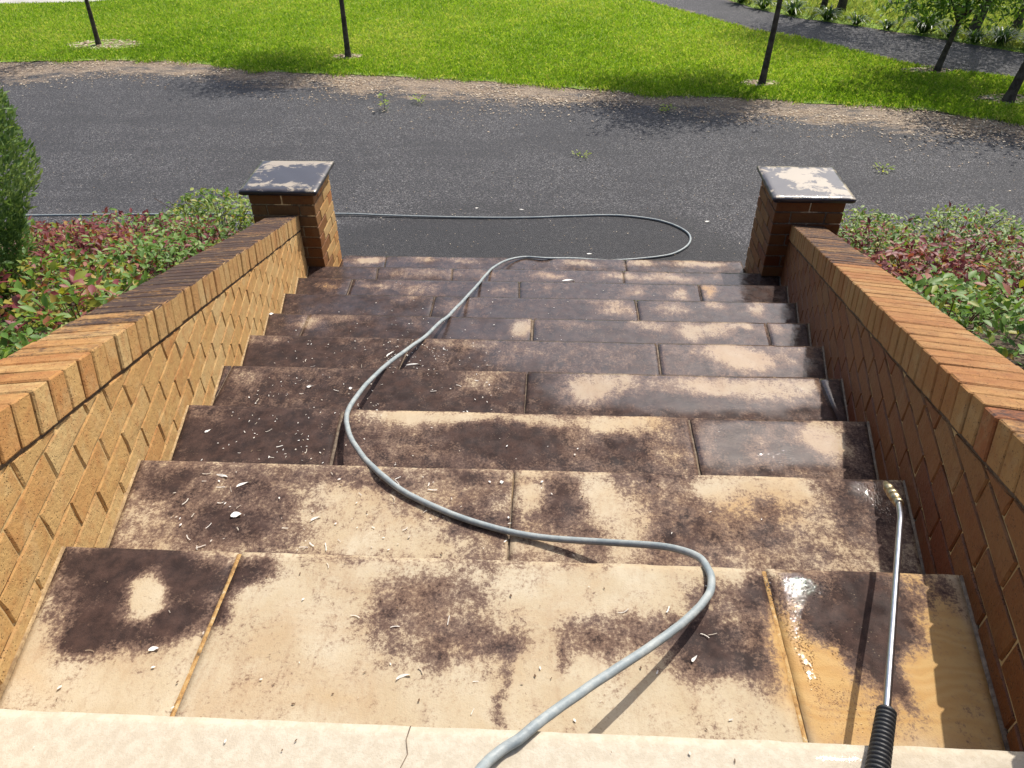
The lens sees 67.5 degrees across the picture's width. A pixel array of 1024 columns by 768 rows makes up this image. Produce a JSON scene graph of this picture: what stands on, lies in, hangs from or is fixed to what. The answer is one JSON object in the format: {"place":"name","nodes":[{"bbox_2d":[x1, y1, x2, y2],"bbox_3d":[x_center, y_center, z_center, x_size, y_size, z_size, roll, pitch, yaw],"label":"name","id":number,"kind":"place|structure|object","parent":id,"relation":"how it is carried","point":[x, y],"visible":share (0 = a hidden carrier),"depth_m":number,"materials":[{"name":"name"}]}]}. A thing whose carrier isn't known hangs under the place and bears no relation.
{"place":"outdoors","nodes":[
{"label":"outdoors","id":0,"kind":"place"},
{"bbox_2d":[0,0,100,2],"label":"concrete path","id":1,"kind":"structure","parent":0,"point":[19,1],"depth_m":14.73,"materials":[{"name":"grey concrete"}]},
{"bbox_2d":[0,237,217,352],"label":"garden bed","id":2,"kind":"object","parent":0,"point":[72,303],"depth_m":4.67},
{"bbox_2d":[0,86,42,310],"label":"conifer shrub","id":3,"kind":"object","parent":2,"relation":"on","point":[15,215],"visible":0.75,"depth_m":3.71,"materials":[{"name":"green plant"}]},
{"bbox_2d":[0,319,63,359],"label":"groundcover plant","id":4,"kind":"object","parent":2,"relation":"on","point":[7,351],"visible":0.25,"depth_m":2.78,"materials":[{"name":"green plant"}]},
{"bbox_2d":[0,215,102,257],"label":"groundcover plant","id":5,"kind":"object","parent":2,"relation":"on","point":[38,225],"visible":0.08,"depth_m":5.69,"materials":[{"name":"red plant"}]},
{"bbox_2d":[0,269,136,355],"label":"groundcover plant","id":6,"kind":"object","parent":2,"relation":"on","point":[46,315],"visible":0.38,"depth_m":3.09,"materials":[{"name":"green plant"}]},
{"bbox_2d":[0,244,151,328],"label":"groundcover plant","id":7,"kind":"object","parent":2,"relation":"on","point":[51,266],"visible":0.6,"depth_m":3.81,"materials":[{"name":"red plant"}]},
{"bbox_2d":[0,217,165,276],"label":"groundcover plant","id":8,"kind":"object","parent":2,"relation":"on","point":[98,240],"visible":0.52,"depth_m":4.96,"materials":[{"name":"red plant"}]},
{"bbox_2d":[51,206,199,260],"bbox_3d":[-2.976,-1.127,5.918,1.085,0.562,1.065,1,38,2],"label":"groundcover plant","id":9,"kind":"object","parent":2,"relation":"on","point":[139,221],"visible":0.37,"depth_m":5.83,"materials":[{"name":"red plant"}]},
{"bbox_2d":[81,228,215,299],"bbox_3d":[-2.124,-0.713,4.633,0.914,0.593,1.074,1,38,2],"label":"groundcover plant","id":10,"kind":"object","parent":2,"relation":"on","point":[158,255],"visible":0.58,"depth_m":4.46,"materials":[{"name":"green plant"}]},
{"bbox_2d":[132,211,244,267],"bbox_3d":[-2.244,-1.011,5.479,0.878,0.571,1.011,1,38,2],"label":"groundcover plant","id":11,"kind":"object","parent":2,"relation":"on","point":[213,227],"visible":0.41,"depth_m":5.37,"materials":[{"name":"green plant"}]},
{"bbox_2d":[154,187,254,243],"bbox_3d":[-2.406,-1.318,6.298,1.149,0.715,0.841,1,38,2],"label":"groundcover plant","id":12,"kind":"object","parent":2,"relation":"on","point":[206,202],"visible":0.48,"depth_m":6.12,"materials":[{"name":"green plant"}]},
{"bbox_2d":[0,59,1023,267],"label":"driveway","id":13,"kind":"structure","parent":0,"point":[202,117],"depth_m":8.50,"materials":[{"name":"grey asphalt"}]},
{"bbox_2d":[239,160,341,266],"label":"brick pier","id":14,"kind":"structure","parent":13,"relation":"on","point":[301,189],"depth_m":5.64,"materials":[{"name":"brick"}]},
{"bbox_2d":[25,213,715,767],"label":"garden hose","id":15,"kind":"object","parent":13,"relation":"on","point":[537,723],"visible":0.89,"depth_m":2.02,"materials":[{"name":"grey rubber"}]},
{"bbox_2d":[377,93,389,109],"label":"weed","id":16,"kind":"object","parent":13,"relation":"on","point":[383,100],"visible":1,"depth_m":9.64,"materials":[{"name":"green plant"}]},
{"bbox_2d":[0,255,1023,767],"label":"stone staircase","id":17,"kind":"structure","parent":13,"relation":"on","point":[686,397],"depth_m":1.84,"materials":[{"name":"stone"}]},
{"bbox_2d":[148,646,157,650],"bbox_3d":[-0.766,0.564,1.637,0.021,0.006,0.009,-7,39,-9],"label":"leaf scrap","id":18,"kind":"object","parent":17,"relation":"on","point":[152,648],"visible":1,"depth_m":1.64,"materials":[{"name":"white plant"}]},
{"bbox_2d":[231,512,240,516],"bbox_3d":[-0.785,0.369,2.178,0.029,0.006,0.018,-9,39,-11],"label":"leaf scrap","id":19,"kind":"object","parent":17,"relation":"on","point":[234,514],"visible":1,"depth_m":2.18,"materials":[{"name":"white plant"}]},
{"bbox_2d":[32,263,761,754],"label":"pale flakes","id":20,"kind":"object","parent":17,"relation":"on","point":[382,537],"visible":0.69,"depth_m":2.30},
{"bbox_2d":[56,473,742,761],"bbox_3d":[-0.187,0.445,1.784,1.440,0.362,1.018,1,38,2],"label":"dark grit","id":21,"kind":"object","parent":17,"relation":"on","point":[441,656],"visible":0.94,"depth_m":1.65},
{"bbox_2d":[396,674,408,679],"bbox_3d":[-0.224,0.602,1.582,0.032,0.006,0.009,-14,40,-16],"label":"leaf scrap","id":22,"kind":"object","parent":17,"relation":"on","point":[401,676],"visible":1,"depth_m":1.58,"materials":[{"name":"beige plant"}]},
{"bbox_2d":[85,347,732,720],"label":"curled strips","id":23,"kind":"object","parent":17,"relation":"on","point":[403,529],"visible":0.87,"depth_m":2.09,"materials":[{"name":"brown plant"}]},
{"bbox_2d":[763,574,904,743],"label":"water beads","id":24,"kind":"object","parent":17,"relation":"on","point":[799,648],"visible":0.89,"depth_m":1.64,"materials":[{"name":"liquid"}]},
{"bbox_2d":[864,481,903,767],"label":"pressure lance","id":25,"kind":"object","parent":17,"relation":"on","point":[880,749],"visible":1,"depth_m":1.34,"materials":[{"name":"metal"}]},
{"bbox_2d":[0,59,1023,190],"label":"leaf litter","id":26,"kind":"object","parent":13,"relation":"on","point":[608,90],"visible":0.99,"depth_m":9.95,"materials":[{"name":"brown plant"}]},
{"bbox_2d":[572,149,590,157],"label":"weed","id":27,"kind":"object","parent":13,"relation":"on","point":[580,155],"visible":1,"depth_m":8.46,"materials":[{"name":"green plant"}]},
{"bbox_2d":[659,104,676,110],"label":"weed","id":28,"kind":"object","parent":13,"relation":"on","point":[666,107],"visible":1,"depth_m":9.59,"materials":[{"name":"green plant"}]},
{"bbox_2d":[744,166,855,276],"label":"brick pier","id":29,"kind":"structure","parent":13,"relation":"on","point":[789,196],"depth_m":5.44,"materials":[{"name":"brick"}]},
{"bbox_2d":[872,162,893,173],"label":"weed","id":30,"kind":"object","parent":13,"relation":"on","point":[882,167],"visible":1,"depth_m":8.07,"materials":[{"name":"green plant"}]},
{"bbox_2d":[0,0,1023,125],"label":"lawn","id":31,"kind":"structure","parent":0,"point":[835,20],"depth_m":12.16,"materials":[{"name":"green plant"}]},
{"bbox_2d":[84,0,101,44],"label":"young tree","id":32,"kind":"object","parent":31,"relation":"on","point":[93,26],"visible":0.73,"depth_m":12.03,"materials":[{"name":"brown plant"}]},
{"bbox_2d":[339,0,351,57],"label":"young tree","id":33,"kind":"object","parent":31,"relation":"on","point":[345,32],"visible":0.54,"depth_m":11.30,"materials":[{"name":"brown plant"}]},
{"bbox_2d":[67,39,1023,104],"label":"trunk mulch","id":34,"kind":"object","parent":31,"relation":"on","point":[750,81],"visible":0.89,"depth_m":10.84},
{"bbox_2d":[750,0,776,8],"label":"strap leaf plant","id":35,"kind":"object","parent":31,"relation":"on","point":[765,4],"visible":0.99,"depth_m":13.66,"materials":[{"name":"green plant"}]},
{"bbox_2d":[758,0,782,83],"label":"young tree","id":36,"kind":"object","parent":31,"relation":"on","point":[765,68],"visible":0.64,"depth_m":10.07,"materials":[{"name":"brown plant"}]},
{"bbox_2d":[775,0,815,15],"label":"strap leaf plant","id":37,"kind":"object","parent":31,"relation":"on","point":[792,7],"visible":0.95,"depth_m":13.30,"materials":[{"name":"green plant"}]},
{"bbox_2d":[820,0,828,8],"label":"young tree","id":38,"kind":"object","parent":31,"relation":"on","point":[824,3],"visible":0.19,"depth_m":13.62,"materials":[{"name":"brown plant"}]},
{"bbox_2d":[810,4,843,20],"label":"strap leaf plant","id":39,"kind":"object","parent":31,"relation":"on","point":[828,14],"visible":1,"depth_m":12.98,"materials":[{"name":"green plant"}]},
{"bbox_2d":[835,0,847,11],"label":"young tree","id":40,"kind":"object","parent":31,"relation":"on","point":[842,4],"visible":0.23,"depth_m":13.40,"materials":[{"name":"brown plant"}]},
{"bbox_2d":[844,12,872,24],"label":"strap leaf plant","id":41,"kind":"object","parent":31,"relation":"on","point":[855,20],"visible":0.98,"depth_m":12.75,"materials":[{"name":"green plant"}]},
{"bbox_2d":[878,19,897,29],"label":"strap leaf plant","id":42,"kind":"object","parent":31,"relation":"on","point":[887,25],"visible":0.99,"depth_m":12.51,"materials":[{"name":"green plant"}]},
{"bbox_2d":[891,11,950,33],"bbox_3d":[6.575,-5.783,12.226,1.041,0.357,0.892,-16,41,-19],"label":"strap leaf plant","id":43,"kind":"object","parent":31,"relation":"on","point":[924,28],"visible":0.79,"depth_m":12.18,"materials":[{"name":"green plant"}]},
{"bbox_2d":[860,0,1023,71],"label":"young tree","id":44,"kind":"object","parent":31,"relation":"on","point":[964,13],"visible":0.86,"depth_m":10.32,"materials":[{"name":"green plant"}]},
{"bbox_2d":[936,25,967,37],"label":"strap leaf plant","id":45,"kind":"object","parent":31,"relation":"on","point":[948,33],"visible":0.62,"depth_m":12.02,"materials":[{"name":"green plant"}]},
{"bbox_2d":[911,0,1023,102],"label":"young tree","id":46,"kind":"object","parent":31,"relation":"on","point":[1010,95],"visible":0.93,"depth_m":9.61,"materials":[{"name":"green plant"}]},
{"bbox_2d":[961,27,998,42],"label":"strap leaf plant","id":47,"kind":"object","parent":31,"relation":"on","point":[976,37],"visible":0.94,"depth_m":11.79,"materials":[{"name":"green plant"}]},
{"bbox_2d":[968,0,992,31],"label":"young tree","id":48,"kind":"object","parent":31,"relation":"on","point":[974,26],"visible":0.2,"depth_m":12.08,"materials":[{"name":"brown plant"}]},
{"bbox_2d":[979,24,1023,45],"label":"strap leaf plant","id":49,"kind":"object","parent":31,"relation":"on","point":[1000,35],"visible":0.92,"depth_m":11.66,"materials":[{"name":"green plant"}]},
{"bbox_2d":[1005,31,1023,43],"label":"strap leaf plant","id":50,"kind":"object","parent":31,"relation":"on","point":[1020,36],"visible":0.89,"depth_m":11.55,"materials":[{"name":"green plant"}]},
{"bbox_2d":[1010,0,1023,30],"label":"young tree","id":51,"kind":"object","parent":31,"relation":"on","point":[1017,22],"visible":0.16,"depth_m":12.33,"materials":[{"name":"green plant"}]},
{"bbox_2d":[645,0,1023,75],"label":"asphalt path","id":52,"kind":"structure","parent":0,"point":[920,50],"depth_m":12.05,"materials":[{"name":"grey asphalt"}]},
{"bbox_2d":[743,0,1023,49],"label":"field grass","id":53,"kind":"structure","parent":0,"point":[869,4],"depth_m":13.14,"materials":[{"name":"green plant"}]},
{"bbox_2d":[864,250,1023,369],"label":"garden bed","id":54,"kind":"object","parent":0,"point":[998,341],"visible":0.01,"depth_m":3.68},
{"bbox_2d":[838,205,913,252],"bbox_3d":[2.789,-1.175,6.107,0.908,0.597,0.772,1,38,2],"label":"groundcover plant","id":55,"kind":"object","parent":54,"relation":"on","point":[875,215],"visible":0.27,"depth_m":5.96,"materials":[{"name":"green plant"}]},
{"bbox_2d":[834,216,942,275],"bbox_3d":[2.576,-0.915,5.390,0.843,0.606,0.986,1,38,2],"label":"groundcover plant","id":56,"kind":"object","parent":54,"relation":"on","point":[846,234],"visible":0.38,"depth_m":5.26,"materials":[{"name":"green plant"}]},
{"bbox_2d":[857,237,1002,311],"bbox_3d":[2.405,-0.642,4.536,0.884,0.586,0.972,1,38,2],"label":"groundcover plant","id":57,"kind":"object","parent":54,"relation":"on","point":[952,265],"visible":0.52,"depth_m":4.42,"materials":[{"name":"red plant"}]},
{"bbox_2d":[883,201,1023,257],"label":"groundcover plant","id":58,"kind":"object","parent":54,"relation":"on","point":[984,220],"visible":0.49,"depth_m":5.95,"materials":[{"name":"green plant"}]},
{"bbox_2d":[889,223,1023,287],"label":"groundcover plant","id":59,"kind":"object","parent":54,"relation":"on","point":[977,244],"visible":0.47,"depth_m":5.02,"materials":[{"name":"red plant"}]},
{"bbox_2d":[893,264,1023,364],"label":"groundcover plant","id":60,"kind":"object","parent":54,"relation":"on","point":[954,286],"visible":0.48,"depth_m":3.39,"materials":[{"name":"green plant"}]},
{"bbox_2d":[938,252,1023,328],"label":"groundcover plant","id":61,"kind":"object","parent":54,"relation":"on","point":[1014,274],"visible":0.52,"depth_m":4.10,"materials":[{"name":"green plant"}]},
{"bbox_2d":[997,238,1023,282],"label":"groundcover plant","id":62,"kind":"object","parent":54,"relation":"on","point":[1014,266],"visible":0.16,"depth_m":5.00,"materials":[{"name":"green plant"}]},
{"bbox_2d":[998,230,1023,254],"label":"groundcover plant","id":63,"kind":"object","parent":54,"relation":"on","point":[1018,234],"visible":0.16,"depth_m":5.84,"materials":[{"name":"green plant"}]},
{"label":"field","id":64,"kind":"structure","parent":0,"visible":0},
{"bbox_2d":[0,215,307,684],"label":"brick wall","id":65,"kind":"structure","parent":64,"relation":"on","point":[94,403],"depth_m":2.23,"materials":[{"name":"brick"}]},
{"bbox_2d":[780,224,1023,751],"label":"brick wall","id":66,"kind":"structure","parent":64,"relation":"on","point":[934,395],"depth_m":2.10,"materials":[{"name":"brick"}]}
]}

